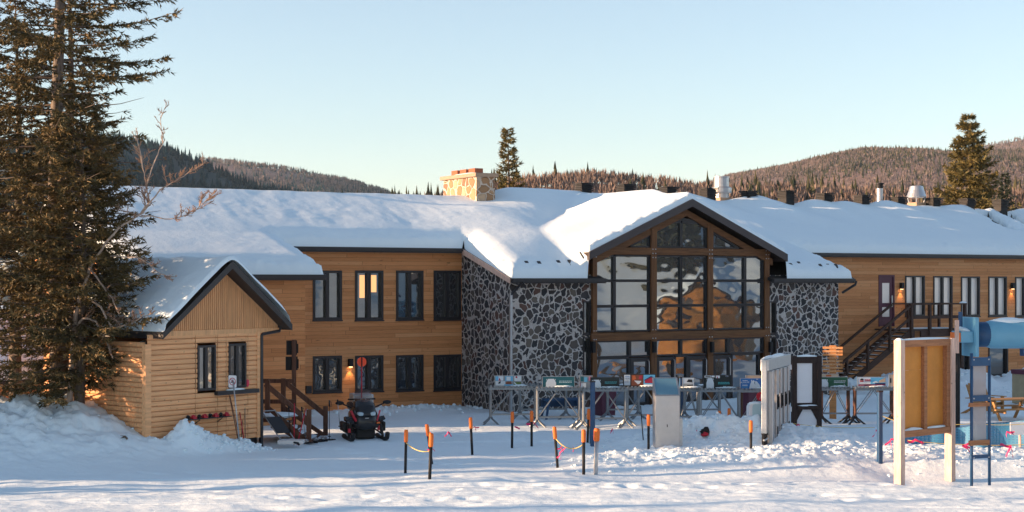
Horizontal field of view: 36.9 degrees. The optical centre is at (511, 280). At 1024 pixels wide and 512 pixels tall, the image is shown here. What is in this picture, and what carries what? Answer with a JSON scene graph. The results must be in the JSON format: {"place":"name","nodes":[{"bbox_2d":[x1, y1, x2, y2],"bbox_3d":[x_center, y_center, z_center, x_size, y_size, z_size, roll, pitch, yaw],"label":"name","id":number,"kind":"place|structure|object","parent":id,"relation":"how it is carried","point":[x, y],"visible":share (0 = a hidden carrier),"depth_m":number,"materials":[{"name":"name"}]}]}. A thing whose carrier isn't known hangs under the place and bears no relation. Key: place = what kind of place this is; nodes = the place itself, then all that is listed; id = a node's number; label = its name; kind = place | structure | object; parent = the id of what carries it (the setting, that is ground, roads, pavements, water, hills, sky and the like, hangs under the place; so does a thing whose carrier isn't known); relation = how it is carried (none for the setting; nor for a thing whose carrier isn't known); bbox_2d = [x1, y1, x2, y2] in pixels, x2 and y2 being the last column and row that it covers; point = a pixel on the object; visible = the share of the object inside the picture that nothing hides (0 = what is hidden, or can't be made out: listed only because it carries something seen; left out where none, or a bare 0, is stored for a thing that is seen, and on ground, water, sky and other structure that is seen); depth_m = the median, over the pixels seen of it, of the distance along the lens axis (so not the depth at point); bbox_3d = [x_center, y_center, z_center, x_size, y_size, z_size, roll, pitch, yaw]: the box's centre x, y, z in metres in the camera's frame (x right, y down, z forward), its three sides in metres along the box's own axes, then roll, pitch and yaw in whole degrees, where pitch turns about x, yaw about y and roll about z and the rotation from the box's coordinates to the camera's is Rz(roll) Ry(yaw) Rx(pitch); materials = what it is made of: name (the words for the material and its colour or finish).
{"place":"outdoors","nodes":[
{"label":"outdoors","id":0,"kind":"place"},
{"bbox_2d":[0,141,251,288],"bbox_3d":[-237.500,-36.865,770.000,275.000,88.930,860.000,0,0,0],"label":"hills","id":1,"kind":"structure","parent":0,"point":[211,174],"depth_m":813.46,"materials":[{"name":"green plant"}]},
{"bbox_2d":[0,129,308,223],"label":"hill forest","id":2,"kind":"object","parent":1,"relation":"on","point":[169,149],"visible":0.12,"depth_m":811.00,"materials":[{"name":"plant"}]},
{"bbox_2d":[213,162,367,192],"bbox_3d":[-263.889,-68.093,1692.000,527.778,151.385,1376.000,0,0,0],"label":"hills","id":3,"kind":"structure","parent":0,"point":[272,174],"depth_m":1735.26,"materials":[{"name":"green plant"}]},
{"bbox_2d":[192,156,400,193],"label":"hill forest","id":4,"kind":"object","parent":3,"relation":"on","point":[358,184],"visible":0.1,"depth_m":1758.26,"materials":[{"name":"plant"}]},
{"bbox_2d":[0,305,1023,511],"bbox_3d":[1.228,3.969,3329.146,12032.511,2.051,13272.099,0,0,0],"label":"snow ground","id":5,"kind":"structure","parent":0,"point":[56,466],"depth_m":37.42,"materials":[{"name":"white snow"}]},
{"bbox_2d":[0,0,42,356],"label":"spruce tree","id":6,"kind":"object","parent":5,"relation":"on","point":[2,69],"visible":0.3,"depth_m":42.56,"materials":[{"name":"green plant"}]},
{"bbox_2d":[0,311,47,397],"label":"log shed","id":7,"kind":"structure","parent":5,"relation":"on","point":[22,359],"depth_m":49.07,"materials":[{"name":"wood"}]},
{"bbox_2d":[0,0,95,392],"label":"spruce tree","id":8,"kind":"object","parent":5,"relation":"on","point":[23,52],"visible":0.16,"depth_m":42.90,"materials":[{"name":"green plant"}]},
{"bbox_2d":[0,0,150,292],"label":"spruce tree","id":9,"kind":"object","parent":5,"relation":"on","point":[106,94],"visible":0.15,"depth_m":42.53,"materials":[{"name":"green plant"}]},
{"bbox_2d":[0,99,160,408],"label":"spruce tree","id":10,"kind":"object","parent":5,"relation":"on","point":[83,350],"visible":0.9,"depth_m":39.95,"materials":[{"name":"green plant"}]},
{"bbox_2d":[0,0,182,396],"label":"spruce tree","id":11,"kind":"object","parent":5,"relation":"on","point":[59,69],"visible":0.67,"depth_m":40.80,"materials":[{"name":"green plant"}]},
{"bbox_2d":[67,100,221,401],"bbox_3d":[-9.569,-0.325,39.751,4.433,8.641,0.844,0,0,9],"label":"birch tree","id":12,"kind":"object","parent":5,"relation":"on","point":[133,314],"visible":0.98,"depth_m":39.77,"materials":[{"name":"brown plant"}]},
{"bbox_2d":[43,255,292,446],"bbox_3d":[-9.680,2.356,42.763,5.350,6.088,4.715,0,0,40],"label":"log hut","id":13,"kind":"object","parent":5,"relation":"on","point":[199,347],"visible":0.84,"depth_m":41.03,"materials":[{"name":"brown wood"}]},
{"bbox_2d":[195,345,215,390],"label":"window","id":14,"kind":"structure","parent":13,"relation":"in","point":[206,354],"depth_m":41.03,"materials":[{"name":"clear glass"}]},
{"bbox_2d":[226,343,246,388],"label":"window","id":15,"kind":"structure","parent":13,"relation":"in","point":[237,352],"depth_m":41.87,"materials":[{"name":"clear glass"}]},
{"bbox_2d":[263,409,304,445],"bbox_3d":[-6.363,4.071,42.458,1.453,0.915,0.704,0,0,31],"label":"rescue sled","id":16,"kind":"object","parent":5,"relation":"on","point":[277,425],"visible":1,"depth_m":42.51,"materials":[{"name":"metal"}]},
{"bbox_2d":[286,340,298,424],"bbox_3d":[-6.564,3.286,45.908,0.390,3.028,0.160,0,0,-14],"label":"board post","id":17,"kind":"object","parent":5,"relation":"on","point":[292,363],"visible":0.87,"depth_m":45.91,"materials":[{"name":"brown wood"}]},
{"bbox_2d":[263,378,327,441],"bbox_3d":[-6.625,3.825,44.350,2.359,2.092,2.230,0,0,0],"label":"porch stair","id":18,"kind":"object","parent":5,"relation":"on","point":[284,414],"visible":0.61,"depth_m":44.17,"materials":[{"name":"brown wood"}]},
{"bbox_2d":[335,357,390,441],"bbox_3d":[-4.412,3.416,44.738,1.651,2.307,2.938,0,0,-17],"label":"snowmobile","id":19,"kind":"object","parent":5,"relation":"on","point":[363,420],"visible":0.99,"depth_m":44.03,"materials":[{"name":"black plastic"}]},
{"bbox_2d":[494,126,526,189],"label":"spruce tree","id":20,"kind":"object","parent":5,"relation":"on","point":[511,167],"visible":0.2,"depth_m":75.89,"materials":[{"name":"green plant"}]},
{"bbox_2d":[483,384,541,424],"bbox_3d":[0.027,3.981,49.000,2.035,1.338,0.653,0,0,-3],"label":"ski rack","id":21,"kind":"object","parent":5,"relation":"on","point":[516,387],"visible":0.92,"depth_m":48.87,"materials":[{"name":"metal"}]},
{"bbox_2d":[495,375,521,386],"bbox_3d":[-0.115,3.215,48.993,0.882,0.356,0.053,0,0,-3],"label":"advert board","id":22,"kind":"object","parent":21,"relation":"on","point":[505,380],"visible":1,"depth_m":48.98,"materials":[{"name":"metal"}]},
{"bbox_2d":[27,168,1023,425],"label":"lodge","id":23,"kind":"structure","parent":5,"relation":"on","point":[467,286],"depth_m":56.12,"materials":[{"name":"brown wood"}]},
{"bbox_2d":[312,270,342,321],"bbox_3d":[-6.440,0.541,53.413,1.137,1.765,0.210,0,0,-31],"label":"window","id":24,"kind":"structure","parent":23,"relation":"in","point":[327,294],"depth_m":53.41,"materials":[{"name":"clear glass"}]},
{"bbox_2d":[312,355,342,393],"bbox_3d":[-6.440,3.277,53.413,1.137,1.305,0.210,0,0,-31],"label":"window","id":25,"kind":"structure","parent":23,"relation":"in","point":[327,370],"depth_m":53.38,"materials":[{"name":"clear glass"}]},
{"bbox_2d":[354,270,383,321],"bbox_3d":[-5.064,0.549,54.239,1.138,1.791,0.210,0,0,-31],"label":"window","id":26,"kind":"structure","parent":23,"relation":"in","point":[371,307],"depth_m":54.22,"materials":[{"name":"clear glass"}]},
{"bbox_2d":[354,355,383,392],"bbox_3d":[-5.064,3.305,54.239,1.138,1.310,0.210,0,0,-31],"label":"window","id":27,"kind":"structure","parent":23,"relation":"in","point":[373,371],"depth_m":54.24,"materials":[{"name":"clear glass"}]},
{"bbox_2d":[395,270,424,320],"bbox_3d":[-3.689,0.550,55.064,1.137,1.803,0.210,0,0,-31],"label":"window","id":28,"kind":"structure","parent":23,"relation":"in","point":[409,284],"depth_m":55.05,"materials":[{"name":"clear glass"}]},
{"bbox_2d":[395,355,424,391],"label":"window","id":29,"kind":"structure","parent":23,"relation":"in","point":[409,368],"depth_m":55.05,"materials":[{"name":"clear glass"}]},
{"bbox_2d":[433,270,461,320],"bbox_3d":[-2.377,0.557,55.851,1.169,1.828,0.210,0,0,-31],"label":"window","id":30,"kind":"structure","parent":23,"relation":"in","point":[446,284],"depth_m":55.82,"materials":[{"name":"black glass"}]},
{"bbox_2d":[433,354,461,391],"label":"window","id":31,"kind":"structure","parent":23,"relation":"in","point":[446,368],"depth_m":55.82,"materials":[{"name":"clear glass"}]},
{"bbox_2d":[582,301,590,334],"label":"window","id":32,"kind":"structure","parent":23,"relation":"in","point":[586,304],"depth_m":54.97,"materials":[{"name":"clear glass"}]},
{"bbox_2d":[583,337,590,374],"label":"window","id":33,"kind":"structure","parent":23,"relation":"in","point":[586,340],"depth_m":54.97,"materials":[{"name":"clear glass"}]},
{"bbox_2d":[597,255,614,279],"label":"window","id":34,"kind":"structure","parent":23,"relation":"in","point":[605,267],"depth_m":55.40,"materials":[{"name":"clear glass"}]},
{"bbox_2d":[597,280,614,305],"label":"window","id":35,"kind":"structure","parent":23,"relation":"in","point":[605,291],"depth_m":55.37,"materials":[{"name":"clear glass"}]},
{"bbox_2d":[597,306,614,331],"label":"window","id":36,"kind":"structure","parent":23,"relation":"in","point":[605,314],"depth_m":55.35,"materials":[{"name":"clear glass"}]},
{"bbox_2d":[597,340,629,357],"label":"window","id":37,"kind":"structure","parent":23,"relation":"in","point":[619,348],"depth_m":55.51,"materials":[{"name":"clear glass"}]},
{"bbox_2d":[597,357,629,405],"bbox_3d":[3.620,3.686,55.465,1.500,1.789,0.100,0,0,-31],"label":"window","id":38,"kind":"structure","parent":23,"relation":"in","point":[606,367],"depth_m":55.60,"materials":[{"name":"clear glass"}]},
{"bbox_2d":[614,255,649,280],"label":"window","id":39,"kind":"structure","parent":23,"relation":"in","point":[627,267],"depth_m":55.96,"materials":[{"name":"clear glass"}]},
{"bbox_2d":[614,280,649,305],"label":"window","id":40,"kind":"structure","parent":23,"relation":"in","point":[634,292],"depth_m":55.95,"materials":[{"name":"clear glass"}]},
{"bbox_2d":[614,306,649,331],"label":"window","id":41,"kind":"structure","parent":23,"relation":"in","point":[627,318],"depth_m":55.95,"materials":[{"name":"clear glass"}]},
{"bbox_2d":[629,340,649,356],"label":"window","id":42,"kind":"structure","parent":23,"relation":"in","point":[638,348],"depth_m":56.12,"materials":[{"name":"clear glass"}]},
{"bbox_2d":[630,357,649,404],"bbox_3d":[4.677,3.711,56.047,0.860,1.779,0.167,0,0,-31],"label":"door","id":43,"kind":"structure","parent":23,"relation":"in","point":[641,365],"depth_m":56.11,"materials":[{"name":"clear glass"}]},
{"bbox_2d":[657,356,674,377],"bbox_3d":[5.673,3.711,56.648,0.879,1.779,0.167,0,0,-31],"label":"door","id":44,"kind":"structure","parent":23,"relation":"in","point":[665,365],"depth_m":56.69,"materials":[{"name":"clear glass"}]},
{"bbox_2d":[657,255,680,280],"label":"window","id":45,"kind":"structure","parent":23,"relation":"in","point":[668,267],"depth_m":56.80,"materials":[{"name":"clear glass"}]},
{"bbox_2d":[657,305,680,330],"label":"window","id":46,"kind":"structure","parent":23,"relation":"in","point":[668,317],"depth_m":56.80,"materials":[{"name":"clear glass"}]},
{"bbox_2d":[657,222,680,247],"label":"window","id":47,"kind":"structure","parent":23,"relation":"in","point":[669,236],"depth_m":56.85,"materials":[{"name":"clear glass"}]},
{"bbox_2d":[657,280,681,305],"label":"window","id":48,"kind":"structure","parent":23,"relation":"in","point":[669,292],"depth_m":56.80,"materials":[{"name":"clear glass"}]},
{"bbox_2d":[657,339,681,355],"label":"window","id":49,"kind":"structure","parent":23,"relation":"in","point":[665,347],"depth_m":56.80,"materials":[{"name":"clear glass"}]},
{"bbox_2d":[675,355,687,401],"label":"window","id":50,"kind":"structure","parent":23,"relation":"in","point":[681,362],"depth_m":57.10,"materials":[{"name":"clear glass"}]},
{"bbox_2d":[681,256,706,280],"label":"window","id":51,"kind":"structure","parent":23,"relation":"in","point":[693,268],"depth_m":57.40,"materials":[{"name":"clear glass"}]},
{"bbox_2d":[681,280,706,305],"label":"window","id":52,"kind":"structure","parent":23,"relation":"in","point":[693,292],"depth_m":57.43,"materials":[{"name":"clear glass"}]},
{"bbox_2d":[681,305,706,330],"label":"window","id":53,"kind":"structure","parent":23,"relation":"in","point":[694,317],"depth_m":57.40,"materials":[{"name":"clear glass"}]},
{"bbox_2d":[681,338,706,354],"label":"window","id":54,"kind":"structure","parent":23,"relation":"in","point":[689,346],"depth_m":57.40,"materials":[{"name":"clear glass"}]},
{"bbox_2d":[681,222,706,247],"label":"window","id":55,"kind":"structure","parent":23,"relation":"in","point":[693,235],"depth_m":57.37,"materials":[{"name":"clear glass"}]},
{"bbox_2d":[688,355,706,401],"bbox_3d":[6.920,3.711,57.396,0.922,1.779,0.167,0,0,-31],"label":"door","id":56,"kind":"structure","parent":23,"relation":"in","point":[697,365],"depth_m":57.45,"materials":[{"name":"clear glass"}]},
{"bbox_2d":[713,355,730,399],"bbox_3d":[7.918,3.711,57.995,0.880,1.779,0.167,0,0,-31],"label":"door","id":57,"kind":"structure","parent":23,"relation":"in","point":[721,363],"depth_m":58.07,"materials":[{"name":"clear glass"}]},
{"bbox_2d":[713,256,744,280],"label":"window","id":58,"kind":"structure","parent":23,"relation":"in","point":[725,268],"depth_m":58.26,"materials":[{"name":"clear glass"}]},
{"bbox_2d":[713,280,744,304],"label":"window","id":59,"kind":"structure","parent":23,"relation":"in","point":[724,292],"depth_m":58.26,"materials":[{"name":"clear glass"}]},
{"bbox_2d":[713,305,744,329],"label":"window","id":60,"kind":"structure","parent":23,"relation":"in","point":[725,317],"depth_m":58.26,"materials":[{"name":"clear glass"}]},
{"bbox_2d":[731,353,759,397],"bbox_3d":[8.890,3.686,58.629,1.377,1.789,0.100,0,0,-31],"label":"window","id":61,"kind":"structure","parent":23,"relation":"in","point":[742,365],"depth_m":58.60,"materials":[{"name":"clear glass"}]},
{"bbox_2d":[728,337,763,353],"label":"window","id":62,"kind":"structure","parent":23,"relation":"in","point":[742,345],"depth_m":58.69,"materials":[{"name":"clear glass"}]},
{"bbox_2d":[745,256,763,279],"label":"window","id":63,"kind":"structure","parent":23,"relation":"in","point":[754,267],"depth_m":58.89,"materials":[{"name":"clear glass"}]},
{"bbox_2d":[745,280,763,304],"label":"window","id":64,"kind":"structure","parent":23,"relation":"in","point":[754,289],"depth_m":58.89,"materials":[{"name":"clear glass"}]},
{"bbox_2d":[745,304,763,328],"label":"window","id":65,"kind":"structure","parent":23,"relation":"in","point":[754,314],"depth_m":58.90,"materials":[{"name":"clear glass"}]},
{"bbox_2d":[878,275,894,326],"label":"door","id":66,"kind":"structure","parent":23,"relation":"in","point":[886,283],"depth_m":67.07,"materials":[{"name":"paint"}]},
{"bbox_2d":[905,276,924,316],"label":"window","id":67,"kind":"structure","parent":23,"relation":"in","point":[914,285],"depth_m":68.01,"materials":[{"name":"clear glass"}]},
{"bbox_2d":[933,276,952,314],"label":"window","id":68,"kind":"structure","parent":23,"relation":"in","point":[942,285],"depth_m":68.83,"materials":[{"name":"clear glass"}]},
{"bbox_2d":[961,276,980,316],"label":"window","id":69,"kind":"structure","parent":23,"relation":"in","point":[970,285],"depth_m":69.83,"materials":[{"name":"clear glass"}]},
{"bbox_2d":[988,276,1007,316],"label":"window","id":70,"kind":"structure","parent":23,"relation":"in","point":[997,285],"depth_m":70.65,"materials":[{"name":"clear glass"}]},
{"bbox_2d":[988,348,1007,375],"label":"window","id":71,"kind":"structure","parent":23,"relation":"in","point":[999,357],"depth_m":70.79,"materials":[{"name":"clear glass"}]},
{"bbox_2d":[1015,277,1023,317],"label":"window","id":72,"kind":"structure","parent":23,"relation":"in","point":[1019,281],"depth_m":71.52,"materials":[{"name":"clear glass"}]},
{"bbox_2d":[514,383,574,419],"bbox_3d":[1.031,4.039,51.200,2.146,1.268,0.654,0,0,-3],"label":"ski rack","id":73,"kind":"object","parent":5,"relation":"on","point":[564,408],"visible":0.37,"depth_m":51.12,"materials":[{"name":"metal"}]},
{"bbox_2d":[529,385,589,428],"bbox_3d":[1.459,3.978,48.200,1.929,1.372,0.654,0,0,-3],"label":"ski rack","id":74,"kind":"object","parent":5,"relation":"on","point":[560,389],"visible":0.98,"depth_m":48.07,"materials":[{"name":"metal"}]},
{"bbox_2d":[542,376,574,387],"bbox_3d":[1.459,3.189,48.200,1.015,0.350,0.041,0,0,-3],"label":"advert board","id":75,"kind":"object","parent":74,"relation":"on","point":[550,381],"visible":1,"depth_m":48.19,"materials":[{"name":"green plastic"}]},
{"bbox_2d":[541,397,585,419],"bbox_3d":[1.717,4.350,51.500,1.523,0.809,0.683,0,0,-17],"label":"blue bench","id":76,"kind":"object","parent":5,"relation":"on","point":[572,401],"visible":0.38,"depth_m":51.50,"materials":[{"name":"paint"}]},
{"bbox_2d":[590,381,594,446],"bbox_3d":[2.221,3.816,42.312,0.122,2.096,0.122,0,0,-17],"label":"blue post","id":77,"kind":"object","parent":5,"relation":"on","point":[592,405],"visible":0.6,"depth_m":42.26,"materials":[{"name":"paint"}]},
{"bbox_2d":[575,386,633,429],"bbox_3d":[2.881,3.984,47.800,1.918,1.378,0.653,0,0,-3],"label":"ski rack","id":78,"kind":"object","parent":5,"relation":"on","point":[602,389],"visible":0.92,"depth_m":47.69,"materials":[{"name":"metal"}]},
{"bbox_2d":[595,392,615,415],"bbox_3d":[3.125,4.120,52.187,0.680,1.010,0.670,0,0,-31],"label":"plum bin","id":79,"kind":"object","parent":5,"relation":"on","point":[600,407],"visible":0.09,"depth_m":51.95,"materials":[{"name":"paint"}]},
{"bbox_2d":[598,384,646,420],"bbox_3d":[3.654,4.017,50.600,1.635,1.228,0.653,0,0,-3],"label":"ski rack","id":80,"kind":"object","parent":5,"relation":"on","point":[608,406],"visible":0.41,"depth_m":50.50,"materials":[{"name":"metal"}]},
{"bbox_2d":[619,385,652,425],"bbox_3d":[4.226,3.972,48.600,1.779,1.332,0.654,0,0,-3],"label":"ski rack","id":81,"kind":"object","parent":5,"relation":"on","point":[646,387],"visible":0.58,"depth_m":48.47,"materials":[{"name":"metal"}]},
{"bbox_2d":[623,374,655,386],"bbox_3d":[4.030,3.168,48.594,1.037,0.420,0.052,0,0,-3],"label":"advert board","id":82,"kind":"object","parent":81,"relation":"on","point":[633,380],"visible":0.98,"depth_m":48.58,"materials":[{"name":"metal"}]},
{"bbox_2d":[652,377,682,447],"bbox_3d":[4.171,3.746,41.194,0.762,2.257,0.420,0,0,-6],"label":"metal kiosk","id":83,"kind":"object","parent":5,"relation":"on","point":[667,425],"visible":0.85,"depth_m":41.01,"materials":[{"name":"metal"}]},
{"bbox_2d":[656,419,677,446],"bbox_3d":[4.137,4.080,40.995,0.590,0.748,0.007,0,0,-6],"label":"door","id":84,"kind":"structure","parent":83,"relation":"in","point":[665,435],"depth_m":40.99,"materials":[{"name":"metal"}]},
{"bbox_2d":[679,386,698,417],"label":"ski rack","id":85,"kind":"object","parent":5,"relation":"on","point":[689,389],"visible":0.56,"depth_m":48.09,"materials":[{"name":"metal"}]},
{"bbox_2d":[698,387,741,417],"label":"ski rack","id":86,"kind":"object","parent":5,"relation":"on","point":[728,389],"visible":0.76,"depth_m":47.48,"materials":[{"name":"metal"}]},
{"bbox_2d":[703,375,731,388],"bbox_3d":[6.367,3.149,47.594,0.883,0.425,0.052,0,0,-3],"label":"advert board","id":87,"kind":"object","parent":86,"relation":"on","point":[711,381],"visible":1,"depth_m":47.58,"materials":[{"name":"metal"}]},
{"bbox_2d":[760,353,791,444],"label":"display panels","id":88,"kind":"object","parent":5,"relation":"on","point":[776,408],"visible":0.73,"depth_m":41.59,"materials":[{"name":"white plastic"}]},
{"bbox_2d":[791,355,821,426],"bbox_3d":[9.013,3.611,46.961,0.933,2.676,0.239,0,0,-7],"label":"notice board","id":89,"kind":"object","parent":5,"relation":"on","point":[806,388],"visible":0.92,"depth_m":46.96,"materials":[{"name":"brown wood"}]},
{"bbox_2d":[823,345,842,418],"bbox_3d":[10.761,3.616,51.512,0.659,2.868,0.175,0,0,17],"label":"arrow signpost","id":90,"kind":"object","parent":5,"relation":"on","point":[832,360],"visible":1,"depth_m":51.45,"materials":[{"name":"brown wood"}]},
{"bbox_2d":[822,385,857,423],"bbox_3d":[10.423,4.030,49.600,1.488,1.284,0.654,0,0,-3],"label":"ski rack","id":91,"kind":"object","parent":5,"relation":"on","point":[835,388],"visible":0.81,"depth_m":49.50,"materials":[{"name":"grey metal"}]},
{"bbox_2d":[845,385,893,424],"bbox_3d":[11.592,4.008,49.300,1.811,1.281,0.653,0,0,-3],"label":"ski rack","id":92,"kind":"object","parent":5,"relation":"on","point":[872,389],"visible":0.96,"depth_m":49.17,"materials":[{"name":"grey metal"}]},
{"bbox_2d":[857,377,885,386],"bbox_3d":[11.545,3.269,49.297,0.928,0.344,0.048,0,0,-3],"label":"advert board","id":93,"kind":"object","parent":92,"relation":"on","point":[867,381],"visible":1,"depth_m":49.28,"materials":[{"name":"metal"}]},
{"bbox_2d":[876,390,882,463],"bbox_3d":[9.115,3.773,38.069,0.122,2.086,0.122,0,0,-17],"label":"blue post","id":94,"kind":"object","parent":5,"relation":"on","point":[879,426],"visible":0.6,"depth_m":38.02,"materials":[{"name":"paint"}]},
{"bbox_2d":[838,301,966,378],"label":"outdoor stair","id":95,"kind":"object","parent":5,"relation":"on","point":[928,331],"visible":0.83,"depth_m":65.43,"materials":[{"name":"brown wood"}]},
{"bbox_2d":[894,337,954,484],"bbox_3d":[9.778,3.385,36.349,2.185,4.088,0.200,0,0,-40],"label":"notice board","id":96,"kind":"object","parent":5,"relation":"on","point":[924,400],"visible":0.98,"depth_m":36.32,"materials":[{"name":"brown wood"}]},
{"bbox_2d":[905,420,1023,447],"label":"fence","id":97,"kind":"object","parent":5,"relation":"on","point":[998,433],"visible":0.44,"depth_m":41.26,"materials":[{"name":"blue plastic"}]},
{"bbox_2d":[930,112,1000,208],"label":"spruce tree","id":98,"kind":"object","parent":5,"relation":"on","point":[974,153],"visible":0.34,"depth_m":95.39,"materials":[{"name":"green plant"}]},
{"bbox_2d":[968,353,990,485],"bbox_3d":[11.082,3.548,36.380,0.671,3.648,0.104,0,0,-24],"label":"signpost","id":99,"kind":"object","parent":5,"relation":"on","point":[978,365],"visible":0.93,"depth_m":36.37,"materials":[{"name":"blue metal"}]},
{"bbox_2d":[950,312,1023,427],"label":"tube slide","id":100,"kind":"object","parent":5,"relation":"on","point":[972,334],"visible":0.97,"depth_m":43.80,"materials":[{"name":"blue paint"}]},
{"bbox_2d":[985,397,1023,420],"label":"picnic table","id":101,"kind":"object","parent":5,"relation":"on","point":[1017,407],"visible":0.62,"depth_m":50.26,"materials":[{"name":"brown wood"}]},
{"bbox_2d":[995,172,1017,210],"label":"spruce tree","id":102,"kind":"object","parent":5,"relation":"on","point":[1000,195],"visible":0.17,"depth_m":111.76,"materials":[{"name":"green plant"}]},
{"bbox_2d":[0,0,1023,194],"label":"sky","id":103,"kind":"structure","parent":0,"point":[388,94],"materials":[{"name":"blue"}]},
{"bbox_2d":[542,183,846,203],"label":"hills","id":104,"kind":"structure","parent":0,"point":[597,191],"depth_m":301.45,"materials":[{"name":"plant"}]},
{"bbox_2d":[341,161,1023,207],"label":"forest edge","id":105,"kind":"object","parent":104,"relation":"on","point":[566,180],"visible":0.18,"depth_m":299.29,"materials":[{"name":"green plant"}]},
{"bbox_2d":[736,152,1023,190],"bbox_3d":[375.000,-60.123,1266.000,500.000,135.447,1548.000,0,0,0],"label":"hills","id":106,"kind":"structure","parent":0,"point":[878,172],"depth_m":1180.75,"materials":[{"name":"green plant"}]},
{"bbox_2d":[709,144,1023,199],"bbox_3d":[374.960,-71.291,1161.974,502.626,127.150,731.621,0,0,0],"label":"hill forest","id":107,"kind":"object","parent":106,"relation":"on","point":[1014,157],"visible":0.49,"depth_m":1231.95,"materials":[{"name":"brown plant"}]},
{"bbox_2d":[1011,369,1023,403],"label":"beige cabinet","id":108,"kind":"object","parent":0,"point":[1017,382],"visible":1,"depth_m":57.36,"materials":[{"name":"paint"}]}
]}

